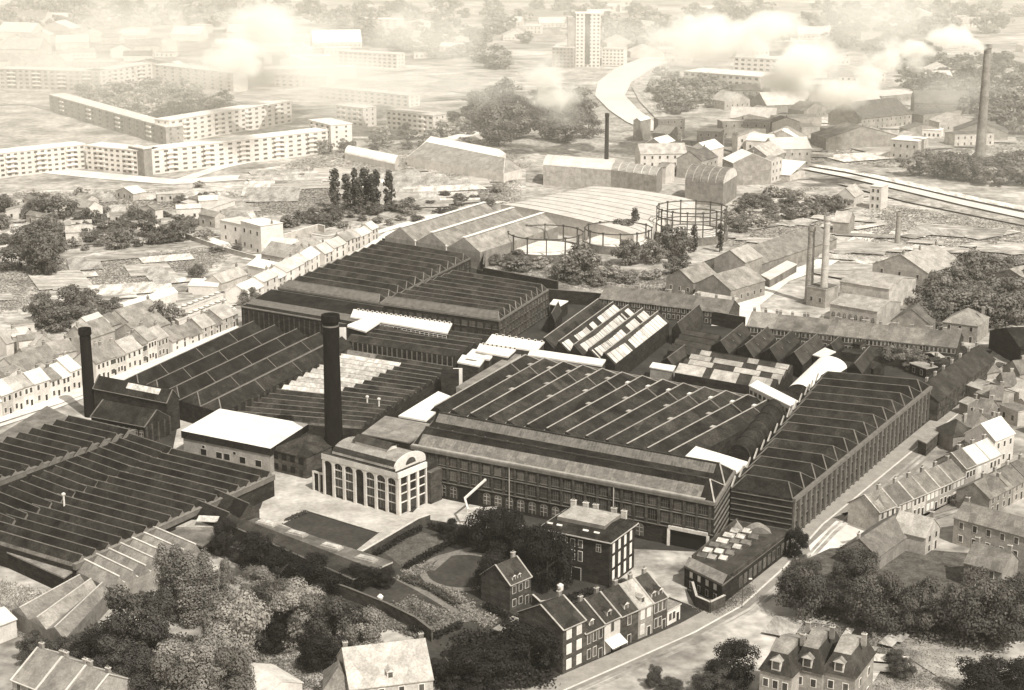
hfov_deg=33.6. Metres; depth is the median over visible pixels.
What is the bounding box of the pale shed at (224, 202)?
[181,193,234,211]
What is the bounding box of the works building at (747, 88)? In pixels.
[732,83,760,97]
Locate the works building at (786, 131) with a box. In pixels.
[768,126,807,138]
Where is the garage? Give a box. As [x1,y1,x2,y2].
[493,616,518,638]
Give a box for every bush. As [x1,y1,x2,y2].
[0,233,10,238]
[64,238,82,247]
[71,211,83,218]
[74,187,89,194]
[80,244,90,250]
[90,239,104,246]
[99,231,113,240]
[103,206,110,212]
[104,238,125,249]
[126,205,139,210]
[131,239,143,246]
[139,209,156,217]
[163,211,171,216]
[171,214,185,222]
[173,194,187,202]
[180,215,198,225]
[193,180,205,186]
[193,228,211,239]
[209,245,224,252]
[231,245,242,250]
[280,214,294,227]
[283,216,302,225]
[290,210,309,222]
[306,207,323,219]
[307,214,325,223]
[320,204,344,217]
[320,218,341,226]
[326,209,343,219]
[337,221,348,227]
[344,211,354,217]
[349,206,359,212]
[355,215,366,220]
[358,201,382,214]
[371,216,383,223]
[382,200,396,209]
[382,204,394,210]
[384,218,393,224]
[392,202,413,211]
[394,214,407,220]
[398,199,413,206]
[401,207,416,215]
[404,197,414,203]
[410,215,425,221]
[411,204,421,208]
[425,200,435,203]
[432,207,448,213]
[438,190,450,195]
[448,205,458,208]
[451,193,464,197]
[453,195,469,200]
[453,198,464,205]
[479,198,496,206]
[488,254,500,264]
[489,185,502,192]
[498,255,518,266]
[501,259,529,271]
[504,249,530,258]
[532,260,545,268]
[533,255,553,263]
[564,275,582,284]
[578,271,593,281]
[588,274,612,285]
[599,265,611,277]
[601,261,613,270]
[604,264,625,279]
[614,271,638,283]
[625,269,638,276]
[641,270,658,279]
[650,268,661,275]
[722,210,740,217]
[727,217,739,223]
[728,220,750,232]
[732,203,753,211]
[737,192,754,201]
[737,214,754,221]
[739,194,766,207]
[740,208,763,217]
[746,213,774,227]
[757,195,773,207]
[758,185,779,195]
[758,192,773,196]
[762,203,777,213]
[765,214,782,222]
[768,210,779,215]
[771,189,787,197]
[778,193,797,205]
[778,202,794,212]
[780,210,798,219]
[787,205,810,217]
[789,189,809,200]
[790,202,805,207]
[802,201,827,213]
[807,194,825,201]
[815,195,830,203]
[821,201,844,211]
[827,194,853,207]
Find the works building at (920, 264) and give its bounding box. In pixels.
[872,240,959,288]
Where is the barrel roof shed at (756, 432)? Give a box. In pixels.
[728,390,791,464]
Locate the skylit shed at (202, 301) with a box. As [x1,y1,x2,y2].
[169,291,223,311]
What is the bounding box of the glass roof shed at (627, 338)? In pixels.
[543,298,668,372]
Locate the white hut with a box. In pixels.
[649,362,675,380]
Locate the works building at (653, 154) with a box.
[635,143,686,173]
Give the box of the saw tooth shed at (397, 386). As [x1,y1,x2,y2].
[238,350,452,438]
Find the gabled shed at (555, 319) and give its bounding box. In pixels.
[548,301,561,332]
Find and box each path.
[291,227,358,236]
[393,575,470,621]
[403,546,474,569]
[420,552,484,590]
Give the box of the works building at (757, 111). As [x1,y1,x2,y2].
[730,106,777,118]
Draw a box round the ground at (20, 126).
[0,102,1023,689]
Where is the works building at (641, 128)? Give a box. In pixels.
[633,116,650,140]
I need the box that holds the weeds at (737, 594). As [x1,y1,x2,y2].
[686,581,759,615]
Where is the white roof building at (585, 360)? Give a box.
[528,350,605,368]
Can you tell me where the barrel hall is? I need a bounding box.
[685,164,737,206]
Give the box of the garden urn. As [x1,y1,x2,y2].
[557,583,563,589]
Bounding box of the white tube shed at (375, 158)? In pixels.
[345,145,399,169]
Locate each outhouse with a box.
[853,341,866,349]
[864,345,884,351]
[870,361,885,374]
[909,361,937,378]
[923,352,944,357]
[926,352,941,363]
[958,341,966,354]
[958,393,978,414]
[966,381,984,397]
[974,379,989,385]
[975,384,1014,402]
[976,410,995,419]
[985,379,999,384]
[987,364,1000,379]
[999,402,1023,426]
[1007,377,1023,402]
[1018,398,1023,404]
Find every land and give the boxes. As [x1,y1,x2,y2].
[0,0,1023,101]
[327,153,525,186]
[583,590,784,689]
[783,548,1023,637]
[783,607,1023,689]
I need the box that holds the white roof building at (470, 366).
[457,354,484,382]
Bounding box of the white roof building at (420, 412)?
[398,391,449,423]
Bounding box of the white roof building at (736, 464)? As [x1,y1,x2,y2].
[686,446,747,483]
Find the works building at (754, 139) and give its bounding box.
[746,132,775,150]
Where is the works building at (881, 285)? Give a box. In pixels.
[839,270,916,305]
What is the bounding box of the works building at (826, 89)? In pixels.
[782,83,842,103]
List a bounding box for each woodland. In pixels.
[0,0,295,29]
[72,75,237,117]
[295,0,1023,48]
[344,24,514,69]
[645,66,769,114]
[820,29,1023,133]
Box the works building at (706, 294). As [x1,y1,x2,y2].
[693,291,738,302]
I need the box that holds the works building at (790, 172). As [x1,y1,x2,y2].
[780,159,805,180]
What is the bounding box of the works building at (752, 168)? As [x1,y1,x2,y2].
[722,149,770,185]
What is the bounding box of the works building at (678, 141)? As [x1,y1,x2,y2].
[674,138,690,145]
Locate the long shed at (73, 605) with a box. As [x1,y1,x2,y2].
[12,574,109,649]
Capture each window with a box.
[200,448,206,455]
[216,451,222,459]
[224,453,229,460]
[239,456,245,463]
[255,459,261,467]
[274,463,278,469]
[281,453,286,460]
[282,464,286,471]
[290,456,294,462]
[290,466,295,473]
[298,457,303,464]
[335,464,342,495]
[345,467,352,498]
[367,473,374,505]
[377,475,384,507]
[388,478,395,510]
[401,477,406,510]
[410,473,415,506]
[418,683,424,689]
[419,470,424,502]
[420,331,428,335]
[428,454,434,459]
[429,333,437,336]
[438,456,445,465]
[442,469,445,479]
[442,484,445,495]
[449,459,456,467]
[449,471,456,481]
[450,486,456,498]
[454,318,459,324]
[460,461,467,469]
[460,473,467,483]
[461,320,467,325]
[469,321,474,326]
[471,463,479,472]
[471,475,478,485]
[477,322,482,327]
[483,465,490,474]
[483,477,490,488]
[483,493,489,504]
[485,323,490,328]
[492,324,497,329]
[494,467,501,476]
[494,479,501,490]
[494,495,501,507]
[505,469,513,478]
[505,481,513,492]
[506,497,512,509]
[512,585,515,593]
[512,598,515,606]
[517,471,524,480]
[517,483,524,494]
[517,499,524,511]
[519,582,522,590]
[519,595,522,603]
[525,580,528,588]
[528,473,536,483]
[528,486,535,496]
[528,502,535,513]
[540,476,547,485]
[540,488,547,499]
[540,504,547,516]
[551,478,559,487]
[551,490,559,501]
[552,506,558,517]
[563,480,571,489]
[563,493,570,503]
[566,628,571,639]
[566,643,571,654]
[566,658,571,669]
[575,482,583,492]
[575,495,582,506]
[576,638,581,649]
[576,653,581,664]
[577,624,581,634]
[578,540,582,548]
[578,551,582,561]
[587,485,595,494]
[587,497,594,507]
[587,634,590,644]
[587,648,590,659]
[593,631,596,641]
[593,645,596,656]
[596,544,600,552]
[599,487,607,496]
[599,499,607,510]
[599,628,602,638]
[610,621,614,632]
[611,489,619,499]
[611,502,619,513]
[612,555,614,567]
[623,491,631,501]
[624,504,631,515]
[627,615,631,625]
[629,556,631,568]
[635,506,643,518]
[636,494,644,503]
[636,523,643,535]
[640,624,643,634]
[641,609,644,619]
[647,606,650,616]
[648,496,656,506]
[648,509,656,520]
[654,603,657,613]
[654,617,657,628]
[658,602,661,611]
[658,616,661,626]
[660,511,668,522]
[661,498,669,508]
[662,600,665,609]
[668,612,671,621]
[672,610,675,619]
[673,501,681,510]
[673,514,681,525]
[685,516,694,528]
[686,503,694,513]
[698,519,707,530]
[699,506,707,515]
[739,576,741,587]
[753,564,756,575]
[758,560,761,572]
[762,677,768,686]
[763,557,765,568]
[772,550,774,561]
[772,679,778,689]
[777,546,779,557]
[781,682,787,689]
[799,676,802,684]
[810,678,816,687]
[827,679,833,688]
[842,683,848,689]
[958,534,962,542]
[959,522,963,529]
[972,525,977,533]
[986,529,990,536]
[988,570,993,578]
[1000,533,1004,540]
[1013,536,1018,544]
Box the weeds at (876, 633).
[843,600,963,641]
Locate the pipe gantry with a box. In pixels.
[464,479,493,524]
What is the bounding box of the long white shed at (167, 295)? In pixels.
[120,287,177,306]
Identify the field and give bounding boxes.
[0,71,178,94]
[0,93,81,105]
[0,147,525,261]
[0,223,39,233]
[0,226,244,333]
[0,292,12,299]
[7,218,25,221]
[26,216,73,222]
[27,295,113,303]
[28,270,92,289]
[49,290,63,295]
[50,295,87,301]
[52,43,119,53]
[54,30,118,34]
[64,218,110,224]
[66,60,125,65]
[66,257,102,270]
[67,239,106,245]
[70,88,241,101]
[82,271,97,276]
[85,252,148,261]
[88,282,172,295]
[89,191,103,193]
[90,193,116,201]
[95,47,283,64]
[98,229,144,234]
[107,204,125,217]
[108,45,261,54]
[111,2,167,6]
[118,102,208,117]
[118,294,136,297]
[124,263,154,276]
[137,36,175,40]
[139,191,203,199]
[139,238,178,242]
[139,253,194,262]
[141,266,178,284]
[145,271,190,279]
[147,263,177,275]
[151,24,188,28]
[152,63,279,70]
[153,34,170,36]
[158,215,175,224]
[163,209,175,214]
[171,301,236,304]
[173,3,252,10]
[175,275,205,281]
[176,292,194,301]
[178,36,258,49]
[189,230,220,235]
[194,227,219,231]
[220,21,315,29]
[220,207,260,211]
[221,194,238,203]
[221,211,250,218]
[228,197,243,201]
[228,201,248,207]
[229,242,257,253]
[232,68,325,86]
[232,85,467,110]
[238,174,299,177]
[241,181,269,195]
[242,187,299,201]
[247,177,274,180]
[247,211,256,218]
[248,168,303,174]
[249,84,276,86]
[250,181,274,186]
[254,85,465,107]
[261,31,292,32]
[270,182,340,187]
[271,181,342,188]
[272,175,328,181]
[275,179,320,182]
[280,171,316,174]
[281,185,513,230]
[288,4,384,11]
[310,168,355,178]
[311,54,338,63]
[313,39,433,52]
[338,188,412,193]
[340,170,426,180]
[350,9,421,13]
[356,66,418,71]
[357,86,474,90]
[369,183,440,188]
[377,12,485,19]
[379,199,415,202]
[380,191,445,198]
[390,169,427,171]
[392,177,448,183]
[393,184,423,186]
[405,197,448,206]
[409,184,486,191]
[419,191,478,197]
[424,174,446,184]
[425,80,495,89]
[425,183,490,186]
[426,200,479,204]
[428,58,541,67]
[428,68,570,81]
[438,179,514,184]
[440,198,479,199]
[446,105,647,159]
[448,176,473,180]
[455,90,497,91]
[465,34,512,40]
[466,22,567,29]
[468,75,653,84]
[469,177,489,184]
[472,61,551,66]
[486,262,669,292]
[491,35,560,41]
[509,14,566,20]
[513,36,566,41]
[537,34,565,35]
[541,84,683,91]
[550,66,615,74]
[564,80,635,84]
[596,67,691,74]
[600,38,715,44]
[620,14,705,19]
[627,51,729,60]
[655,73,791,81]
[656,40,793,51]
[672,53,822,68]
[681,3,713,5]
[696,201,832,250]
[700,16,811,20]
[705,64,863,76]
[724,147,821,151]
[728,233,750,238]
[731,1,802,6]
[731,207,777,211]
[735,237,772,240]
[743,222,778,229]
[749,18,899,27]
[750,11,868,15]
[754,28,794,33]
[761,85,782,91]
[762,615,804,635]
[773,195,830,202]
[774,219,811,225]
[775,218,818,226]
[782,7,817,9]
[791,39,925,47]
[797,1,859,6]
[805,189,838,195]
[810,144,822,149]
[811,152,833,156]
[811,214,869,221]
[814,261,872,278]
[817,206,852,213]
[818,50,944,70]
[818,254,887,260]
[821,117,827,122]
[828,152,889,161]
[829,250,857,253]
[830,230,871,233]
[833,239,876,252]
[835,233,894,237]
[842,628,853,634]
[843,85,910,95]
[846,60,870,65]
[851,241,906,252]
[851,259,876,263]
[852,251,885,254]
[853,146,951,152]
[854,222,885,229]
[855,1,968,9]
[861,29,1022,36]
[867,219,884,222]
[871,73,974,89]
[872,671,879,682]
[873,663,890,671]
[874,653,906,661]
[879,633,896,646]
[882,249,902,251]
[884,130,951,135]
[885,125,903,128]
[889,231,924,236]
[892,246,912,249]
[893,632,908,641]
[895,32,930,37]
[900,90,1023,104]
[900,233,927,238]
[907,227,967,236]
[908,45,975,48]
[908,239,943,244]
[913,245,968,252]
[916,223,973,229]
[923,54,1011,66]
[928,139,974,146]
[935,228,1006,236]
[936,136,1017,142]
[946,26,1021,36]
[948,21,1023,30]
[954,38,972,41]
[955,67,1021,72]
[959,241,986,247]
[963,116,977,119]
[964,227,1021,239]
[966,108,1016,115]
[976,244,1023,253]
[996,241,1023,246]
[1008,30,1023,32]
[1008,135,1023,136]
[1013,17,1023,21]
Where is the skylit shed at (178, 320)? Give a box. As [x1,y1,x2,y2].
[173,298,228,325]
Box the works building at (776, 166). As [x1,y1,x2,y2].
[765,155,782,182]
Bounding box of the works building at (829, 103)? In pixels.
[808,95,836,112]
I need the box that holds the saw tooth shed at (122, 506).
[0,448,274,577]
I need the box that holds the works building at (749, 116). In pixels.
[733,114,768,119]
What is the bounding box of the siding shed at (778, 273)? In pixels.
[761,261,796,286]
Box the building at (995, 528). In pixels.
[952,495,1023,562]
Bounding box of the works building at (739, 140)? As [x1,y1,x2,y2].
[732,128,765,152]
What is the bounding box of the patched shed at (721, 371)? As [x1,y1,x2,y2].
[674,349,792,393]
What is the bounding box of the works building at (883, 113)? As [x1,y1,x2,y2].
[828,97,911,128]
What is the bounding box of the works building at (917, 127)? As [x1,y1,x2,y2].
[899,122,938,134]
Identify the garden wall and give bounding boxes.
[211,541,432,641]
[282,510,378,532]
[361,514,430,554]
[532,594,543,604]
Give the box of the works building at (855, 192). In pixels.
[837,184,863,206]
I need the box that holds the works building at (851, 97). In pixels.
[842,92,880,103]
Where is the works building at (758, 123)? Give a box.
[743,119,771,133]
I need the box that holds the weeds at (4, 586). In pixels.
[0,576,44,638]
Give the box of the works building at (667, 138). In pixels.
[646,134,674,142]
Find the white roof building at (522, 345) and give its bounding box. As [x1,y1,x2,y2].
[485,333,544,355]
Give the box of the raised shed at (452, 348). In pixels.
[347,325,489,367]
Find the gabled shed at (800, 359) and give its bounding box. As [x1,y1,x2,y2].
[785,334,824,377]
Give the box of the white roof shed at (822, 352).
[812,348,835,363]
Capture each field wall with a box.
[185,234,255,259]
[283,224,324,237]
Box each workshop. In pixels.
[181,409,308,472]
[234,517,392,588]
[274,434,331,478]
[361,416,428,450]
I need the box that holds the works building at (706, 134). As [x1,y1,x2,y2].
[697,127,724,151]
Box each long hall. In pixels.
[543,154,616,187]
[611,161,662,192]
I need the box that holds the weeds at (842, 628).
[796,619,933,662]
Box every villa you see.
[322,660,347,689]
[336,631,433,689]
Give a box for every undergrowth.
[84,620,228,689]
[234,607,372,652]
[433,625,560,689]
[810,590,1016,655]
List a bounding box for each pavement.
[0,378,126,425]
[527,359,1009,689]
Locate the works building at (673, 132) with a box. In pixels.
[652,125,681,140]
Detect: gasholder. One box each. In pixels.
[507,223,583,263]
[583,220,652,254]
[655,200,727,245]
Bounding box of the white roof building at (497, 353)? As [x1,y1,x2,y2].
[476,343,515,364]
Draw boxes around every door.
[525,594,528,603]
[571,566,580,580]
[598,647,601,657]
[627,633,630,643]
[646,625,650,635]
[662,618,665,628]
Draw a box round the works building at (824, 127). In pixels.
[819,125,834,129]
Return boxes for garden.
[329,520,560,688]
[383,598,450,638]
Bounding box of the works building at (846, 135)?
[810,122,897,149]
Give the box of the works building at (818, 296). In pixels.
[806,282,839,307]
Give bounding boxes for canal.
[595,48,678,130]
[802,167,1023,217]
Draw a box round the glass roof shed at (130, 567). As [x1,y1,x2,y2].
[76,526,199,599]
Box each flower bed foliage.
[379,594,417,617]
[384,619,417,638]
[400,560,435,576]
[400,606,444,625]
[408,597,460,621]
[428,612,466,630]
[437,584,485,617]
[458,606,497,627]
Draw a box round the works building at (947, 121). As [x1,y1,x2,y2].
[928,112,971,130]
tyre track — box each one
[576,420,960,689]
[587,445,938,689]
[841,509,957,542]
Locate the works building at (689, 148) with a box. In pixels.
[685,145,698,151]
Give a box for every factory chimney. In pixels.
[78,327,94,417]
[321,312,342,450]
[604,113,608,158]
[804,225,815,302]
[820,214,830,287]
[895,211,901,243]
[974,44,991,157]
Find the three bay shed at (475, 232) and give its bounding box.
[385,202,557,268]
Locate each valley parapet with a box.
[0,429,135,485]
[72,474,275,569]
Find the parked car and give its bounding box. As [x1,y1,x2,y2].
[995,362,1004,367]
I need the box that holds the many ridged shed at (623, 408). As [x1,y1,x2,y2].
[430,354,767,455]
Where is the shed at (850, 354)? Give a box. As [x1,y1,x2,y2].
[775,340,950,369]
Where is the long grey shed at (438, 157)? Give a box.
[407,142,521,182]
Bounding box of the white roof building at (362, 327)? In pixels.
[347,319,379,336]
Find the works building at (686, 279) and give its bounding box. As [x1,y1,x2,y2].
[665,262,715,294]
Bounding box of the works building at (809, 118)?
[770,114,821,125]
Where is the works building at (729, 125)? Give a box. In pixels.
[717,116,743,137]
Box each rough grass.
[0,189,239,234]
[0,244,238,315]
[238,171,525,216]
[268,139,530,174]
[490,265,672,291]
[724,186,834,245]
[778,104,1023,166]
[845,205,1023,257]
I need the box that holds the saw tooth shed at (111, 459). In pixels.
[0,433,171,523]
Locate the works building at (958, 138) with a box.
[944,131,994,146]
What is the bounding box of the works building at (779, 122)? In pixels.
[769,115,799,131]
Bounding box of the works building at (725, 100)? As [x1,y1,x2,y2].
[709,90,749,109]
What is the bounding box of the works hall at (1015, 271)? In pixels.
[972,265,1023,286]
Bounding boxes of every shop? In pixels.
[667,599,681,625]
[876,495,883,506]
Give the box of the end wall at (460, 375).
[453,368,461,384]
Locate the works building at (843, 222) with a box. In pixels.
[832,211,854,235]
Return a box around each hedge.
[284,510,307,521]
[372,524,422,555]
[399,573,461,606]
[401,534,460,568]
[407,620,463,639]
[427,521,483,537]
[482,601,518,617]
[564,587,603,601]
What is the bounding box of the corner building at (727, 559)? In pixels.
[684,518,791,601]
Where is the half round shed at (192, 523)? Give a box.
[176,518,213,531]
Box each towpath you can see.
[632,62,677,116]
[811,163,1023,209]
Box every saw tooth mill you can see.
[277,240,470,305]
[378,270,548,336]
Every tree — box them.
[0,194,19,211]
[0,214,12,228]
[0,224,38,246]
[0,243,29,269]
[14,629,55,663]
[15,233,64,274]
[20,199,48,215]
[22,192,44,202]
[22,295,63,327]
[23,253,63,269]
[24,196,56,211]
[28,217,62,235]
[29,292,51,305]
[33,212,59,223]
[38,306,70,332]
[41,195,79,218]
[43,233,68,252]
[45,220,64,232]
[47,631,94,658]
[52,283,80,307]
[54,303,86,322]
[57,231,75,239]
[65,304,93,327]
[68,292,97,308]
[68,629,118,660]
[74,207,107,224]
[78,227,107,241]
[78,288,103,304]
[83,303,104,314]
[91,633,152,677]
[92,584,177,664]
[93,218,116,232]
[97,296,122,314]
[105,229,132,249]
[109,221,136,233]
[114,231,137,240]
[117,217,130,227]
[119,209,151,220]
[127,654,175,689]
[132,217,165,236]
[142,231,168,243]
[148,299,187,325]
[148,634,227,689]
[151,542,171,613]
[160,220,195,240]
[161,542,187,620]
[173,548,203,629]
[178,219,197,227]
[183,625,256,689]
[187,264,207,277]
[190,548,218,623]
[193,588,273,679]
[210,517,237,556]
[210,557,235,607]
[225,564,276,613]
[232,531,287,579]
[237,287,261,303]
[247,614,286,654]
[251,576,305,635]
[260,547,299,580]
[270,575,333,653]
[285,552,346,595]
[295,631,339,670]
[301,592,368,655]
[315,139,335,153]
[327,167,340,205]
[335,605,391,646]
[337,138,356,149]
[338,562,376,590]
[341,173,352,209]
[350,167,358,206]
[352,177,364,207]
[359,167,369,204]
[363,133,393,146]
[365,173,377,206]
[368,141,380,150]
[370,126,390,139]
[370,566,397,589]
[372,169,381,203]
[382,170,395,202]
[396,126,417,140]
[397,122,409,129]
[400,141,412,148]
[417,130,442,143]
[424,128,447,137]
[430,644,479,689]
[435,119,459,137]
[436,518,457,539]
[446,111,465,120]
[448,638,519,689]
[452,116,469,130]
[455,130,475,134]
[457,137,472,143]
[458,524,475,546]
[460,120,482,130]
[461,89,496,116]
[462,105,485,122]
[463,504,510,552]
[465,107,506,132]
[466,102,504,127]
[468,548,507,592]
[479,122,513,145]
[480,90,513,105]
[484,77,523,105]
[485,508,529,560]
[495,122,521,141]
[496,617,563,673]
[499,101,532,122]
[505,94,529,107]
[505,117,533,136]
[505,255,533,268]
[512,539,545,575]
[514,109,544,127]
[521,98,552,116]
[522,522,578,593]
[528,86,565,101]
[530,116,571,139]
[533,105,565,125]
[535,88,560,109]
[536,640,559,670]
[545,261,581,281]
[548,120,584,141]
[553,97,573,119]
[557,242,602,278]
[560,86,593,104]
[561,99,599,120]
[575,114,604,138]
[609,238,641,265]
[609,578,626,586]
[613,219,632,225]
[631,207,639,220]
[639,239,670,264]
[644,664,662,687]
[650,224,694,256]
[658,675,683,689]
[662,254,692,273]
[690,224,698,251]
[691,666,738,689]
[705,637,761,689]
[715,223,723,251]
[773,558,846,620]
[785,526,809,558]
[786,554,817,575]
[828,543,880,591]
[844,568,906,635]
[880,345,911,360]
[883,648,903,664]
[887,657,916,678]
[890,576,946,629]
[895,157,929,174]
[900,353,928,370]
[904,286,952,310]
[904,349,928,359]
[912,148,940,165]
[912,271,965,297]
[915,298,955,328]
[921,152,965,178]
[923,267,954,286]
[928,158,967,173]
[929,566,1019,643]
[931,289,976,318]
[937,149,971,161]
[943,151,968,166]
[949,250,992,275]
[950,288,1000,320]
[950,494,971,505]
[951,159,984,181]
[951,262,983,281]
[952,265,986,285]
[955,285,981,301]
[955,654,1016,689]
[961,441,969,447]
[967,155,997,170]
[969,283,995,291]
[972,151,1007,162]
[973,276,1001,290]
[973,578,1023,643]
[974,288,1010,308]
[975,253,1009,270]
[975,293,1023,328]
[977,165,1022,185]
[982,265,1007,281]
[985,154,1016,170]
[990,276,1023,294]
[991,166,1005,177]
[996,149,1023,164]
[997,291,1023,324]
[997,655,1023,689]
[1000,255,1023,266]
[1002,570,1023,595]
[1003,162,1023,183]
[1006,263,1023,268]
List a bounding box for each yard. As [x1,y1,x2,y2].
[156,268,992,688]
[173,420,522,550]
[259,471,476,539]
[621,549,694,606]
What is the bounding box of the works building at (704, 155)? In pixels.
[676,144,717,177]
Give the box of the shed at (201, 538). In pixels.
[170,529,215,552]
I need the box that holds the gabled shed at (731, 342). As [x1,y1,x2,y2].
[712,322,750,354]
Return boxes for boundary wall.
[382,238,484,266]
[483,267,557,288]
[549,289,745,328]
[691,581,725,612]
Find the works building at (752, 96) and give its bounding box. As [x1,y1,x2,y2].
[749,93,757,104]
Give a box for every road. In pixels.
[0,230,394,421]
[31,105,139,137]
[46,170,252,183]
[134,35,226,39]
[169,162,250,181]
[183,235,260,258]
[242,200,504,259]
[523,7,563,33]
[568,412,962,689]
[711,233,874,326]
[809,520,863,554]
[818,501,956,536]
[900,294,922,311]
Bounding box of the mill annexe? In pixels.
[241,289,383,336]
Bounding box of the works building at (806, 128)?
[799,121,819,135]
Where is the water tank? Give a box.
[441,369,458,395]
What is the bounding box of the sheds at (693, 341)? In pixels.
[669,329,720,357]
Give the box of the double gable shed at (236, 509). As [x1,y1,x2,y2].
[194,488,259,537]
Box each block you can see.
[0,66,103,89]
[0,141,85,177]
[48,93,183,144]
[85,142,154,174]
[88,62,152,88]
[127,144,152,175]
[148,127,327,174]
[153,63,247,91]
[154,99,291,141]
[258,33,295,42]
[262,43,309,51]
[264,64,324,75]
[274,72,334,87]
[280,55,310,65]
[286,42,312,54]
[289,53,332,61]
[297,33,310,40]
[308,118,351,148]
[310,29,361,47]
[317,85,419,107]
[324,46,350,53]
[325,63,355,78]
[335,103,376,126]
[338,50,404,67]
[357,17,403,29]
[386,108,446,133]
[541,498,638,586]
[552,45,574,67]
[567,12,600,67]
[601,47,627,65]
[683,68,778,86]
[733,55,785,75]
[917,424,938,455]
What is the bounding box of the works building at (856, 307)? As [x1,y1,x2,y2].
[830,293,900,324]
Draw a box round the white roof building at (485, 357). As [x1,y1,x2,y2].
[467,349,492,369]
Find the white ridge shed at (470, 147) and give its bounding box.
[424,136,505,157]
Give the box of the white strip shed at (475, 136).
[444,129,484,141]
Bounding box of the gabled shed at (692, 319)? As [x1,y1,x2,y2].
[671,304,702,342]
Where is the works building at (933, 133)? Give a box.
[922,128,943,138]
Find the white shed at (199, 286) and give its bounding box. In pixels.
[188,278,218,294]
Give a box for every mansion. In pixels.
[758,631,806,689]
[797,619,839,689]
[823,631,875,689]
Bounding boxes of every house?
[0,22,45,38]
[0,32,39,44]
[0,38,51,53]
[0,53,11,67]
[0,324,18,354]
[0,340,58,370]
[0,363,26,377]
[0,375,13,415]
[0,399,2,416]
[2,371,23,411]
[5,53,66,67]
[6,327,29,351]
[10,320,34,331]
[10,640,80,689]
[12,10,53,24]
[12,369,34,407]
[13,334,76,358]
[15,332,47,349]
[22,363,50,403]
[25,329,52,345]
[31,363,45,369]
[34,30,54,42]
[35,649,103,689]
[42,362,61,397]
[43,20,81,33]
[43,358,71,393]
[44,350,81,389]
[51,13,67,19]
[54,52,72,61]
[55,34,90,49]
[63,316,115,352]
[66,46,95,57]
[66,658,134,689]
[71,308,109,326]
[73,59,120,68]
[73,341,110,381]
[81,27,108,40]
[90,399,171,440]
[92,375,179,431]
[98,340,116,375]
[101,33,124,43]
[102,304,122,329]
[103,337,126,373]
[110,42,134,57]
[110,295,163,325]
[114,331,142,369]
[115,308,170,339]
[119,29,152,38]
[121,321,157,360]
[123,49,153,60]
[124,38,161,53]
[126,27,151,30]
[127,58,167,69]
[130,328,148,363]
[148,320,168,357]
[155,51,177,56]
[160,36,177,50]
[163,320,189,351]
[170,11,190,17]
[171,26,207,40]
[179,317,202,344]
[185,309,215,338]
[190,24,212,32]
[201,51,231,63]
[204,262,247,291]
[204,299,238,330]
[205,310,222,333]
[211,43,231,53]
[215,39,245,49]
[217,49,264,68]
[220,216,251,243]
[224,274,263,304]
[226,23,260,37]
[228,19,249,23]
[229,17,266,25]
[240,217,282,253]
[242,14,260,16]
[243,265,278,292]
[247,258,282,275]
[252,52,271,63]
[260,241,304,261]
[262,252,304,280]
[264,235,300,248]
[269,264,286,285]
[283,250,309,273]
[292,234,320,248]
[299,243,319,270]
[312,434,441,515]
[313,238,333,263]
[325,232,346,259]
[331,227,355,253]
[347,225,360,249]
[355,223,372,246]
[359,217,378,240]
[409,19,430,28]
[412,11,429,18]
[413,51,434,58]
[420,7,434,11]
[440,42,465,54]
[450,34,468,42]
[461,6,475,14]
[479,550,532,610]
[502,16,523,25]
[502,28,526,40]
[515,26,526,33]
[517,588,586,674]
[526,23,542,33]
[538,17,566,27]
[555,41,566,45]
[572,585,627,654]
[573,594,605,663]
[586,9,611,15]
[599,281,637,308]
[601,578,639,646]
[602,34,634,48]
[607,3,617,10]
[612,572,654,638]
[618,0,639,11]
[627,44,662,57]
[630,286,667,314]
[633,566,668,631]
[643,21,658,27]
[659,46,673,53]
[661,288,697,320]
[664,54,692,61]
[667,32,684,39]
[678,26,702,34]
[679,40,706,56]
[682,13,693,21]
[690,292,739,324]
[692,5,717,15]
[707,21,716,27]
[711,15,734,20]
[730,33,764,47]
[730,43,752,55]
[732,45,769,57]
[746,307,778,337]
[757,28,770,39]
[761,19,773,23]
[768,10,779,15]
[773,310,806,339]
[782,62,826,77]
[795,26,830,38]
[800,312,838,345]
[823,54,849,64]
[832,316,865,347]
[839,73,871,86]
[840,505,907,570]
[847,482,897,529]
[858,31,887,38]
[860,319,894,348]
[863,68,886,81]
[871,57,881,65]
[873,54,907,69]
[876,10,887,15]
[881,476,913,512]
[887,48,922,57]
[890,321,928,353]
[891,300,940,329]
[892,470,926,514]
[896,509,940,554]
[911,465,940,512]
[916,8,931,16]
[922,62,954,72]
[922,364,962,407]
[923,370,954,414]
[924,32,958,44]
[924,325,963,358]
[924,460,953,507]
[925,70,952,84]
[925,376,946,420]
[926,1,955,12]
[928,358,971,398]
[929,454,966,501]
[933,443,976,484]
[936,352,979,381]
[936,412,969,451]
[940,41,970,48]
[942,302,989,342]
[945,346,987,379]
[953,341,995,379]
[955,471,1002,509]
[961,17,982,27]
[963,438,990,479]
[963,535,1019,586]
[964,411,1015,463]
[970,465,1013,509]
[973,432,1002,472]
[980,471,1007,491]
[988,327,1023,360]
[988,459,1023,502]
[998,452,1023,476]
[1009,52,1023,60]
[1012,60,1023,67]
[1015,41,1023,51]
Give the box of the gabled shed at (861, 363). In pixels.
[847,346,874,373]
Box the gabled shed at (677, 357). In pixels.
[661,344,686,370]
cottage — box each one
[5,205,27,218]
[7,199,17,207]
[23,194,38,205]
[25,210,46,222]
[36,210,57,219]
[62,196,80,209]
[65,225,92,241]
[71,198,102,218]
[71,219,91,225]
[75,192,98,202]
[109,211,131,221]
[115,185,145,200]
[126,219,145,228]
[141,204,162,218]
[155,191,183,201]
[175,203,200,218]
[188,194,203,200]
[198,192,217,203]
[198,209,224,227]
[960,407,989,428]
[974,393,998,416]
[989,380,1003,410]
[996,367,1016,388]
[1003,354,1023,377]

